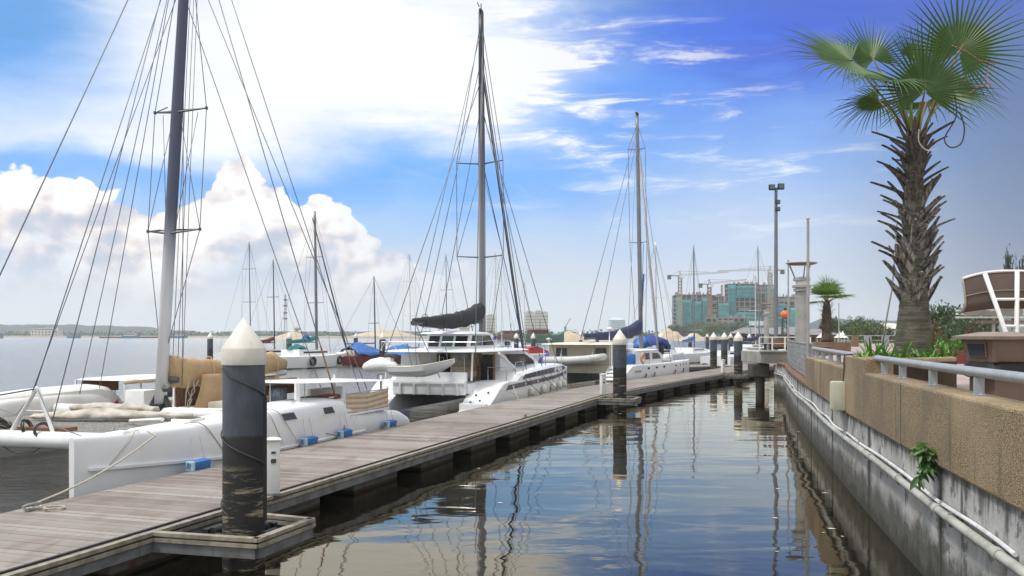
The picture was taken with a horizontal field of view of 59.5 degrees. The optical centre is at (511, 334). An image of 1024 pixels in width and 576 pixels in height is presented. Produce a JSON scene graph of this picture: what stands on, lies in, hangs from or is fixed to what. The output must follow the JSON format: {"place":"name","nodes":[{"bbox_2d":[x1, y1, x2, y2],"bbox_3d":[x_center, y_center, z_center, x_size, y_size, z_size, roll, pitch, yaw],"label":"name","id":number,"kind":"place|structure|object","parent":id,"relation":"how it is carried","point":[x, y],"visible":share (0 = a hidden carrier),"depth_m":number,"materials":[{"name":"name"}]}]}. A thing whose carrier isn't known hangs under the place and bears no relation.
{"place":"outdoors","nodes":[
{"label":"outdoors","id":0,"kind":"place"},
{"bbox_2d":[0,324,227,335],"bbox_3d":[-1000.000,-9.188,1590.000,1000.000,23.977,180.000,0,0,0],"label":"hills","id":1,"kind":"structure","parent":0,"point":[63,328],"depth_m":1562.06,"materials":[{"name":"green plant"}]},
{"bbox_2d":[3,336,728,340],"bbox_3d":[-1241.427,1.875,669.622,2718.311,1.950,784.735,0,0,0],"label":"beach","id":2,"kind":"structure","parent":0,"point":[377,337],"depth_m":722.80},
{"bbox_2d":[564,331,588,340],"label":"sand heap","id":3,"kind":"object","parent":2,"relation":"on","point":[569,336],"visible":0.43,"depth_m":396.32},
{"bbox_2d":[658,328,683,339],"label":"sand heap","id":4,"kind":"object","parent":2,"relation":"on","point":[671,336],"visible":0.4,"depth_m":466.51,"materials":[{"name":"beige sand"}]},
{"bbox_2d":[219,330,555,335],"bbox_3d":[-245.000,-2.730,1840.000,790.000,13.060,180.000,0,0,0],"label":"hills","id":5,"kind":"structure","parent":0,"point":[264,332],"depth_m":1823.08,"materials":[{"name":"green plant"}]},
{"bbox_2d":[0,338,922,575],"bbox_3d":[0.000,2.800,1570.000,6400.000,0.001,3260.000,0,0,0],"label":"water","id":6,"kind":"structure","parent":0,"point":[687,482],"depth_m":15.43,"materials":[{"name":"blue liquid"}]},
{"bbox_2d":[0,0,409,497],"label":"sailing catamaran","id":7,"kind":"object","parent":6,"relation":"on","point":[94,425],"visible":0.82,"depth_m":20.64,"materials":[{"name":"white paint"}]},
{"bbox_2d":[185,436,210,471],"bbox_3d":[-5.379,2.031,15.378,0.172,0.565,0.500,0,0,18],"label":"boat fender","id":8,"kind":"object","parent":7,"relation":"hanging from","point":[197,464],"visible":1,"depth_m":15.28,"materials":[{"name":"plastic"}]},
{"bbox_2d":[300,418,317,445],"bbox_3d":[-4.254,2.031,18.797,0.172,0.565,0.500,0,0,18],"label":"boat fender","id":9,"kind":"object","parent":7,"relation":"hanging from","point":[308,440],"visible":0.99,"depth_m":18.69,"materials":[{"name":"plastic"}]},
{"bbox_2d":[207,333,212,358],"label":"mooring pile","id":10,"kind":"object","parent":6,"relation":"in","point":[209,344],"visible":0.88,"depth_m":78.81,"materials":[{"name":"plastic"}]},
{"bbox_2d":[213,241,273,360],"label":"white sloop","id":11,"kind":"object","parent":6,"relation":"on","point":[216,356],"visible":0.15,"depth_m":97.76,"materials":[{"name":"clear paint"}]},
{"bbox_2d":[220,318,266,570],"bbox_3d":[-3.244,2.795,10.860,0.555,6.010,0.541,0,0,0],"label":"mooring pile","id":12,"kind":"object","parent":6,"relation":"in","point":[243,503],"visible":1,"depth_m":10.65,"materials":[{"name":"plastic"}]},
{"bbox_2d":[249,259,297,355],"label":"dark sloop","id":13,"kind":"object","parent":6,"relation":"on","point":[277,352],"visible":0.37,"depth_m":87.79,"materials":[{"name":"paint"}]},
{"bbox_2d":[275,331,310,339],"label":"sand heap","id":14,"kind":"object","parent":6,"relation":"in","point":[294,336],"visible":0.47,"depth_m":553.42,"materials":[{"name":"beige sand"}]},
{"bbox_2d":[274,211,348,368],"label":"white sloop","id":15,"kind":"object","parent":6,"relation":"on","point":[296,356],"visible":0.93,"depth_m":76.08,"materials":[{"name":"clear paint"}]},
{"bbox_2d":[335,276,411,365],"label":"ketch","id":16,"kind":"object","parent":6,"relation":"on","point":[363,353],"visible":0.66,"depth_m":80.28,"materials":[{"name":"blue fabric"}]},
{"bbox_2d":[379,332,385,357],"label":"mooring pile","id":17,"kind":"object","parent":6,"relation":"in","point":[382,337],"visible":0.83,"depth_m":71.78,"materials":[{"name":"plastic"}]},
{"bbox_2d":[0,363,788,575],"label":"floating dock","id":18,"kind":"object","parent":6,"relation":"on","point":[124,530],"visible":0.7,"depth_m":13.07,"materials":[{"name":"grey wood"}]},
{"bbox_2d":[22,430,156,509],"bbox_3d":[-5.954,1.931,13.162,0.530,0.726,3.140,0,0,8],"label":"mooring rope","id":19,"kind":"object","parent":18,"relation":"on","point":[53,507],"visible":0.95,"depth_m":12.42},
{"bbox_2d":[267,437,281,495],"bbox_3d":[-3.430,1.882,12.860,0.220,0.830,0.220,0,0,-19],"label":"power pedestal","id":20,"kind":"object","parent":18,"relation":"on","point":[273,466],"visible":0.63,"depth_m":12.77,"materials":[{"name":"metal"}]},
{"bbox_2d":[336,412,352,437],"bbox_3d":[-3.779,2.031,20.241,0.172,0.565,0.500,0,0,18],"label":"boat fender","id":21,"kind":"object","parent":18,"relation":"on","point":[347,432],"visible":1,"depth_m":20.13,"materials":[{"name":"plastic"}]},
{"bbox_2d":[599,373,606,394],"bbox_3d":[3.460,1.882,34.100,0.220,0.830,0.220,0,0,-19],"label":"power pedestal","id":22,"kind":"object","parent":18,"relation":"on","point":[602,383],"visible":0.98,"depth_m":34.01,"materials":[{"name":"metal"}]},
{"bbox_2d":[378,252,430,348],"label":"white sloop","id":23,"kind":"object","parent":6,"relation":"on","point":[409,281],"visible":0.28,"depth_m":103.82,"materials":[{"name":"clear paint"}]},
{"bbox_2d":[371,2,572,411],"bbox_3d":[-1.056,-5.335,36.278,5.683,16.230,13.202,0,0,18],"label":"cruising catamaran","id":24,"kind":"object","parent":6,"relation":"on","point":[483,370],"visible":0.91,"depth_m":33.77,"materials":[{"name":"white paint"}]},
{"bbox_2d":[362,343,454,376],"bbox_3d":[-3.577,0.862,30.826,3.460,1.155,0.959,0,0,18],"label":"hard dinghy","id":25,"kind":"object","parent":24,"relation":"hanging from","point":[387,363],"visible":1,"depth_m":30.54,"materials":[{"name":"beige paint"}]},
{"bbox_2d":[479,354,494,380],"bbox_3d":[-0.905,1.220,32.623,0.610,1.060,0.100,0,0,18],"label":"cabin door","id":26,"kind":"structure","parent":24,"relation":"in","point":[485,360],"depth_m":32.63,"materials":[{"name":"brown glass"}]},
{"bbox_2d":[487,251,514,347],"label":"white sloop","id":27,"kind":"object","parent":6,"relation":"on","point":[495,336],"visible":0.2,"depth_m":107.83,"materials":[{"name":"clear paint"}]},
{"bbox_2d":[493,331,535,340],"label":"cargo ship","id":28,"kind":"object","parent":6,"relation":"on","point":[509,335],"visible":0.31,"depth_m":377.21,"materials":[{"name":"metal"}]},
{"bbox_2d":[510,282,530,350],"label":"white sloop","id":29,"kind":"object","parent":6,"relation":"on","point":[527,344],"visible":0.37,"depth_m":149.80,"materials":[{"name":"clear glass"}]},
{"bbox_2d":[524,346,547,360],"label":"speedboat","id":30,"kind":"object","parent":6,"relation":"on","point":[532,351],"visible":0.23,"depth_m":85.31,"materials":[{"name":"red paint"}]},
{"bbox_2d":[522,329,563,342],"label":"cargo ship","id":31,"kind":"object","parent":6,"relation":"on","point":[557,337],"visible":0.73,"depth_m":282.67,"materials":[{"name":"green paint"}]},
{"bbox_2d":[542,112,688,383],"bbox_3d":[6.566,-5.450,53.074,5.540,16.440,15.016,0,0,27],"label":"cruising catamaran","id":32,"kind":"object","parent":6,"relation":"on","point":[654,365],"visible":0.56,"depth_m":51.47,"materials":[{"name":"beige paint"}]},
{"bbox_2d":[543,345,606,364],"bbox_3d":[3.437,1.051,47.362,3.306,1.018,1.520,0,0,27],"label":"inflatable dinghy","id":33,"kind":"object","parent":32,"relation":"hanging from","point":[571,360],"visible":0.91,"depth_m":46.69,"materials":[{"name":"rubber"}]},
{"bbox_2d":[613,329,626,411],"bbox_3d":[3.970,2.795,33.000,0.532,6.010,0.532,0,0,0],"label":"mooring pile","id":34,"kind":"object","parent":6,"relation":"in","point":[619,365],"visible":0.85,"depth_m":32.80,"materials":[{"name":"plastic"}]},
{"bbox_2d":[632,242,682,359],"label":"catamaran yacht","id":35,"kind":"object","parent":6,"relation":"on","point":[650,341],"visible":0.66,"depth_m":82.84,"materials":[{"name":"white paint"}]},
{"bbox_2d":[675,245,709,362],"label":"white sloop","id":36,"kind":"object","parent":6,"relation":"on","point":[694,354],"visible":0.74,"depth_m":90.76,"materials":[{"name":"clear paint"}]},
{"bbox_2d":[689,365,733,371],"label":"back pontoon","id":37,"kind":"object","parent":6,"relation":"on","point":[693,368],"visible":0.36,"depth_m":66.42,"materials":[{"name":"concrete"}]},
{"bbox_2d":[710,332,716,368],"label":"mooring pile","id":38,"kind":"object","parent":6,"relation":"in","point":[713,350],"visible":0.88,"depth_m":65.79,"materials":[{"name":"plastic"}]},
{"bbox_2d":[721,332,727,364],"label":"mooring pile","id":39,"kind":"object","parent":6,"relation":"in","point":[724,346],"visible":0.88,"depth_m":69.78,"materials":[{"name":"plastic"}]},
{"bbox_2d":[717,349,753,364],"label":"white sloop","id":40,"kind":"object","parent":6,"relation":"on","point":[730,359],"visible":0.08,"depth_m":73.54,"materials":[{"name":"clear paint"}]},
{"bbox_2d":[734,332,742,382],"bbox_3d":[13.280,2.795,52.600,0.532,6.010,0.532,0,0,-25],"label":"mooring pile","id":41,"kind":"object","parent":6,"relation":"in","point":[738,348],"visible":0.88,"depth_m":52.40,"materials":[{"name":"plastic"}]},
{"bbox_2d":[741,276,763,347],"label":"white sloop","id":42,"kind":"object","parent":6,"relation":"on","point":[751,345],"visible":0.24,"depth_m":121.77,"materials":[{"name":"clear plastic"}]},
{"bbox_2d":[727,246,784,350],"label":"white sloop","id":43,"kind":"object","parent":6,"relation":"on","point":[752,339],"visible":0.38,"depth_m":95.85,"materials":[{"name":"clear paint"}]},
{"bbox_2d":[741,350,786,392],"bbox_3d":[12.938,3.015,44.513,2.725,4.570,3.775,0,0,0],"label":"landing stage","id":44,"kind":"object","parent":6,"relation":"in","point":[758,368],"visible":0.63,"depth_m":43.15,"materials":[{"name":"concrete"}]},
{"bbox_2d":[761,303,771,349],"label":"column lamp","id":45,"kind":"object","parent":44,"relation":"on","point":[766,313],"visible":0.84,"depth_m":79.80,"materials":[{"name":"metal"}]},
{"bbox_2d":[769,183,783,349],"bbox_3d":[13.602,-3.466,46.200,0.780,8.632,0.525,0,0,0],"label":"floodlight mast","id":46,"kind":"object","parent":44,"relation":"on","point":[780,186],"visible":0.95,"depth_m":46.12,"materials":[{"name":"grey metal"}]},
{"bbox_2d":[759,337,810,349],"bbox_3d":[13.082,0.410,42.950,2.496,0.639,0.050,0,0,0],"label":"landing railing","id":47,"kind":"object","parent":44,"relation":"on","point":[772,343],"visible":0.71,"depth_m":42.94,"materials":[{"name":"white metal"}]},
{"bbox_2d":[486,314,494,332],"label":"apartment tower","id":48,"kind":"structure","parent":0,"point":[489,318],"depth_m":976.36,"materials":[{"name":"white concrete"}]},
{"bbox_2d":[0,0,1023,334],"label":"sky","id":49,"kind":"structure","parent":0,"point":[365,99],"materials":[{"name":"blue"}]},
{"bbox_2d":[608,318,624,330],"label":"office tower","id":50,"kind":"structure","parent":0,"point":[616,323],"depth_m":1242.25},
{"bbox_2d":[700,350,733,364],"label":"white sloop","id":51,"kind":"object","parent":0,"point":[704,359],"visible":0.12,"depth_m":82.57,"materials":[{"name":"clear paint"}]},
{"bbox_2d":[790,329,836,341],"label":"pavilion","id":52,"kind":"structure","parent":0,"point":[814,333],"depth_m":133.25,"materials":[{"name":"white wood"}]},
{"bbox_2d":[717,337,946,344],"bbox_3d":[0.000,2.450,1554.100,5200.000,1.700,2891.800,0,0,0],"label":"ground","id":53,"kind":"structure","parent":0,"point":[837,341],"depth_m":249.67,"materials":[{"name":"grey"}]},
{"bbox_2d":[31,326,62,335],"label":"white mansion","id":54,"kind":"structure","parent":53,"relation":"on","point":[40,331],"depth_m":1004.03,"materials":[{"name":"clear concrete"}]},
{"bbox_2d":[0,329,659,335],"bbox_3d":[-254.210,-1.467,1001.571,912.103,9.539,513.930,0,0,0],"label":"woodland","id":55,"kind":"object","parent":53,"relation":"on","point":[190,333],"visible":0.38,"depth_m":1111.71,"materials":[{"name":"green plant"}]},
{"bbox_2d":[353,329,414,335],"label":"sand heap","id":56,"kind":"object","parent":53,"relation":"on","point":[387,332],"visible":0.41,"depth_m":710.63,"materials":[{"name":"beige sand"}]},
{"bbox_2d":[525,311,533,333],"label":"apartment tower","id":57,"kind":"structure","parent":53,"relation":"on","point":[528,324],"depth_m":975.89,"materials":[{"name":"white concrete"}]},
{"bbox_2d":[534,310,541,334],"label":"apartment tower","id":58,"kind":"structure","parent":53,"relation":"on","point":[538,319],"depth_m":976.95,"materials":[{"name":"white concrete"}]},
{"bbox_2d":[679,321,706,335],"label":"tree","id":59,"kind":"object","parent":53,"relation":"on","point":[689,325],"visible":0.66,"depth_m":557.22,"materials":[{"name":"green plant"}]},
{"bbox_2d":[672,292,716,336],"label":"netted building","id":60,"kind":"structure","parent":53,"relation":"on","point":[688,316],"depth_m":628.99,"materials":[{"name":"fabric"}]},
{"bbox_2d":[667,271,728,335],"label":"tower crane","id":61,"kind":"object","parent":53,"relation":"on","point":[679,284],"visible":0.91,"depth_m":617.30,"materials":[{"name":"paint"}]},
{"bbox_2d":[698,319,727,336],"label":"tree","id":62,"kind":"object","parent":53,"relation":"on","point":[712,326],"visible":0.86,"depth_m":538.84,"materials":[{"name":"green plant"}]},
{"bbox_2d":[715,293,728,317],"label":"netted building","id":63,"kind":"structure","parent":53,"relation":"on","point":[722,308],"depth_m":626.42,"materials":[{"name":"fabric"}]},
{"bbox_2d":[699,279,745,317],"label":"tower crane","id":64,"kind":"object","parent":53,"relation":"on","point":[708,297],"visible":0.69,"depth_m":621.87,"materials":[{"name":"metal"}]},
{"bbox_2d":[722,321,741,335],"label":"tree","id":65,"kind":"object","parent":53,"relation":"on","point":[733,327],"visible":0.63,"depth_m":519.35,"materials":[{"name":"green plant"}]},
{"bbox_2d":[705,315,760,336],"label":"netted building","id":66,"kind":"structure","parent":53,"relation":"on","point":[728,320],"depth_m":600.80,"materials":[{"name":"concrete"}]},
{"bbox_2d":[721,281,755,317],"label":"netted building","id":67,"kind":"structure","parent":53,"relation":"on","point":[733,291],"depth_m":638.65,"materials":[{"name":"fabric"}]},
{"bbox_2d":[730,327,757,342],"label":"waterfront hut","id":68,"kind":"object","parent":53,"relation":"on","point":[744,330],"visible":0.2,"depth_m":176.64,"materials":[{"name":"grey stone"}]},
{"bbox_2d":[717,266,784,327],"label":"tower crane","id":69,"kind":"object","parent":53,"relation":"on","point":[771,296],"visible":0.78,"depth_m":599.88,"materials":[{"name":"paint"}]},
{"bbox_2d":[756,282,773,327],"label":"netted building","id":70,"kind":"structure","parent":53,"relation":"on","point":[763,298],"depth_m":645.10,"materials":[{"name":"concrete"}]},
{"bbox_2d":[768,294,794,327],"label":"netted building","id":71,"kind":"structure","parent":53,"relation":"on","point":[782,302],"depth_m":633.71,"materials":[{"name":"fabric"}]},
{"bbox_2d":[780,308,789,344],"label":"ball marker","id":72,"kind":"object","parent":53,"relation":"on","point":[783,314],"visible":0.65,"depth_m":124.64,"materials":[{"name":"orange paint"}]},
{"bbox_2d":[821,316,846,340],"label":"tree","id":73,"kind":"object","parent":53,"relation":"on","point":[835,325],"visible":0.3,"depth_m":164.90,"materials":[{"name":"green plant"}]},
{"bbox_2d":[832,315,861,341],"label":"tree","id":74,"kind":"object","parent":53,"relation":"on","point":[848,324],"visible":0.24,"depth_m":174.16,"materials":[{"name":"green plant"}]},
{"bbox_2d":[847,321,868,341],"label":"shrub","id":75,"kind":"object","parent":53,"relation":"on","point":[853,329],"visible":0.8,"depth_m":139.52,"materials":[{"name":"green plant"}]},
{"bbox_2d":[864,321,885,343],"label":"shrub","id":76,"kind":"object","parent":53,"relation":"on","point":[874,331],"visible":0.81,"depth_m":139.43,"materials":[{"name":"green plant"}]},
{"bbox_2d":[866,320,894,339],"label":"tree","id":77,"kind":"object","parent":53,"relation":"on","point":[888,331],"visible":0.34,"depth_m":179.66,"materials":[{"name":"green plant"}]},
{"bbox_2d":[814,344,969,389],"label":"promenade","id":78,"kind":"structure","parent":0,"point":[963,381],"depth_m":35.41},
{"bbox_2d":[787,259,788,357],"bbox_3d":[12.488,-1.188,40.500,0.225,4.477,0.225,0,0,0],"label":"flag pole","id":79,"kind":"object","parent":78,"relation":"on","point":[787,306],"visible":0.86,"depth_m":40.48,"materials":[{"name":"metal"}]},
{"bbox_2d":[786,261,817,341],"bbox_3d":[10.860,-0.845,33.600,1.160,3.790,1.160,0,0,0],"label":"column lamp","id":80,"kind":"object","parent":78,"relation":"on","point":[799,286],"visible":0.75,"depth_m":33.39,"materials":[{"name":"concrete"}]},
{"bbox_2d":[811,342,850,354],"bbox_3d":[17.057,0.714,48.000,1.500,0.672,1.500,0,0,-14],"label":"square planter","id":81,"kind":"object","parent":78,"relation":"on","point":[844,346],"visible":0.5,"depth_m":47.33,"materials":[{"name":"brown stone"}]},
{"bbox_2d":[810,276,853,341],"bbox_3d":[16.931,-1.485,47.950,3.109,3.750,2.889,0,0,0],"label":"fan palm","id":82,"kind":"object","parent":81,"relation":"on","point":[825,290],"visible":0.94,"depth_m":47.81,"materials":[{"name":"green plant"}]},
{"bbox_2d":[844,335,894,346],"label":"square railing","id":83,"kind":"object","parent":78,"relation":"on","point":[854,343],"visible":0.67,"depth_m":79.70,"materials":[{"name":"white metal"}]},
{"bbox_2d":[858,353,956,387],"bbox_3d":[7.444,0.710,16.409,1.935,0.675,5.071,0,0,15],"label":"palm planter","id":84,"kind":"object","parent":78,"relation":"on","point":[947,379],"visible":0.29,"depth_m":14.73,"materials":[{"name":"stone"}]},
{"bbox_2d":[855,333,888,355],"bbox_3d":[6.281,0.172,15.594,0.728,0.595,0.755,0,0,20],"label":"lily plant","id":85,"kind":"object","parent":84,"relation":"in","point":[869,349],"visible":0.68,"depth_m":15.46,"materials":[{"name":"green plant"}]},
{"bbox_2d":[775,0,1023,355],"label":"fan palm","id":86,"kind":"object","parent":84,"relation":"in","point":[934,79],"visible":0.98,"depth_m":16.60,"materials":[{"name":"green plant"}]},
{"bbox_2d":[882,224,897,343],"bbox_3d":[7.136,-0.904,16.950,0.045,2.353,0.311,0,0,-42],"label":"support pole","id":87,"kind":"object","parent":86,"relation":"attached to","point":[889,298],"visible":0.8,"depth_m":16.94,"materials":[{"name":"wood"}]},
{"bbox_2d":[918,45,994,150],"bbox_3d":[8.124,-4.337,16.328,1.409,1.946,0.176,0,0,0],"label":"light cable","id":88,"kind":"object","parent":86,"relation":"attached to","point":[946,144],"visible":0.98,"depth_m":16.33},
{"bbox_2d":[886,334,930,357],"bbox_3d":[6.802,0.215,15.585,0.658,0.509,0.724,0,0,-14],"label":"lily plant","id":89,"kind":"object","parent":84,"relation":"in","point":[905,351],"visible":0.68,"depth_m":15.42,"materials":[{"name":"green plant"}]},
{"bbox_2d":[924,337,960,356],"bbox_3d":[7.565,0.234,15.896,0.693,0.473,0.832,0,0,0],"label":"lily plant","id":90,"kind":"object","parent":84,"relation":"on","point":[933,348],"visible":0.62,"depth_m":15.80,"materials":[{"name":"green plant"}]},
{"bbox_2d":[936,337,963,356],"bbox_3d":[7.729,0.243,15.653,0.541,0.454,0.533,0,0,42],"label":"lily plant","id":91,"kind":"object","parent":84,"relation":"on","point":[947,352],"visible":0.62,"depth_m":15.70,"materials":[{"name":"green plant"}]},
{"bbox_2d":[930,300,956,342],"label":"tree","id":92,"kind":"object","parent":78,"relation":"on","point":[938,312],"visible":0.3,"depth_m":69.73,"materials":[{"name":"green plant"}]},
{"bbox_2d":[931,315,968,345],"bbox_3d":[28.083,-0.026,57.693,2.404,2.561,1.604,0,0,43],"label":"tree","id":93,"kind":"object","parent":78,"relation":"on","point":[948,329],"visible":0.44,"depth_m":57.45,"materials":[{"name":"green plant"}]},
{"bbox_2d":[934,337,966,363],"bbox_3d":[16.498,0.522,33.021,2.076,1.115,1.310,0,0,0],"label":"potted plant","id":94,"kind":"object","parent":78,"relation":"on","point":[961,358],"visible":0.37,"depth_m":32.88,"materials":[{"name":"green plant"}]},
{"bbox_2d":[941,314,979,332],"bbox_3d":[29.910,-0.214,60.078,3.025,2.940,1.838,0,0,-40],"label":"tree","id":95,"kind":"object","parent":78,"relation":"on","point":[968,320],"visible":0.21,"depth_m":60.16,"materials":[{"name":"green plant"}]},
{"bbox_2d":[971,318,999,331],"bbox_3d":[33.424,-0.176,63.612,2.137,2.863,2.636,0,0,32],"label":"tree","id":96,"kind":"object","parent":78,"relation":"on","point":[985,328],"visible":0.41,"depth_m":63.28,"materials":[{"name":"green plant"}]},
{"bbox_2d":[951,332,1023,400],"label":"litter bin","id":97,"kind":"object","parent":78,"relation":"on","point":[999,350],"visible":0.56,"depth_m":10.04,"materials":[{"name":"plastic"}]},
{"bbox_2d":[956,270,1023,331],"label":"shade canopy","id":98,"kind":"object","parent":78,"relation":"on","point":[999,294],"visible":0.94,"depth_m":14.89,"materials":[{"name":"brown fabric"}]},
{"bbox_2d":[1003,243,1023,328],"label":"tree","id":99,"kind":"object","parent":78,"relation":"on","point":[1008,262],"visible":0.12,"depth_m":94.93,"materials":[{"name":"green plant"}]},
{"bbox_2d":[774,355,1023,575],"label":"sea wall","id":100,"kind":"structure","parent":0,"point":[976,443],"depth_m":10.27,"materials":[{"name":"concrete"}]},
{"bbox_2d":[787,339,813,377],"bbox_3d":[10.394,0.760,32.740,0.114,1.140,16.662,0,0,15],"label":"fence","id":101,"kind":"object","parent":100,"relation":"on","point":[796,359],"visible":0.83,"depth_m":30.73,"materials":[{"name":"metal"}]},
{"bbox_2d":[806,217,809,356],"bbox_3d":[8.391,-1.008,25.400,0.250,4.716,0.250,0,0,0],"label":"flag pole","id":102,"kind":"object","parent":100,"relation":"on","point":[808,305],"visible":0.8,"depth_m":25.37,"materials":[{"name":"metal"}]},
{"bbox_2d":[812,347,856,363],"bbox_3d":[7.272,0.460,20.474,0.136,0.279,8.416,0,0,14],"label":"handrail","id":103,"kind":"object","parent":100,"relation":"on","point":[831,352],"visible":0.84,"depth_m":20.33,"materials":[{"name":"grey metal"}]},
{"bbox_2d":[830,354,852,434],"bbox_3d":[6.103,1.086,16.352,0.547,1.481,0.421,0,0,13],"label":"junction box","id":104,"kind":"object","parent":100,"relation":"attached to","point":[837,395],"visible":0.96,"depth_m":16.23,"materials":[{"name":"plastic"}]},
{"bbox_2d":[778,372,1017,556],"bbox_3d":[8.275,1.765,24.826,0.346,0.120,36.019,0,0,14],"label":"cable conduit","id":105,"kind":"object","parent":100,"relation":"attached to","point":[1006,547],"visible":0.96,"depth_m":9.60,"materials":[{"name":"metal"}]},
{"bbox_2d":[774,372,1023,575],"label":"wall pipe","id":106,"kind":"object","parent":100,"relation":"attached to","point":[1000,555],"depth_m":9.47,"materials":[{"name":"plastic"}]},
{"bbox_2d":[908,442,939,490],"bbox_3d":[4.521,1.422,9.769,0.515,0.510,0.344,0,0,-42],"label":"wall plant","id":107,"kind":"object","parent":100,"relation":"attached to","point":[924,457],"depth_m":9.65,"materials":[{"name":"green plant"}]},
{"bbox_2d":[873,355,1023,395],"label":"handrail","id":108,"kind":"object","parent":100,"relation":"on","point":[979,374],"visible":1,"depth_m":9.62,"materials":[{"name":"grey metal"}]},
{"bbox_2d":[810,312,1023,332],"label":"hills","id":109,"kind":"structure","parent":0,"point":[814,325],"depth_m":1219.75,"materials":[{"name":"green plant"}]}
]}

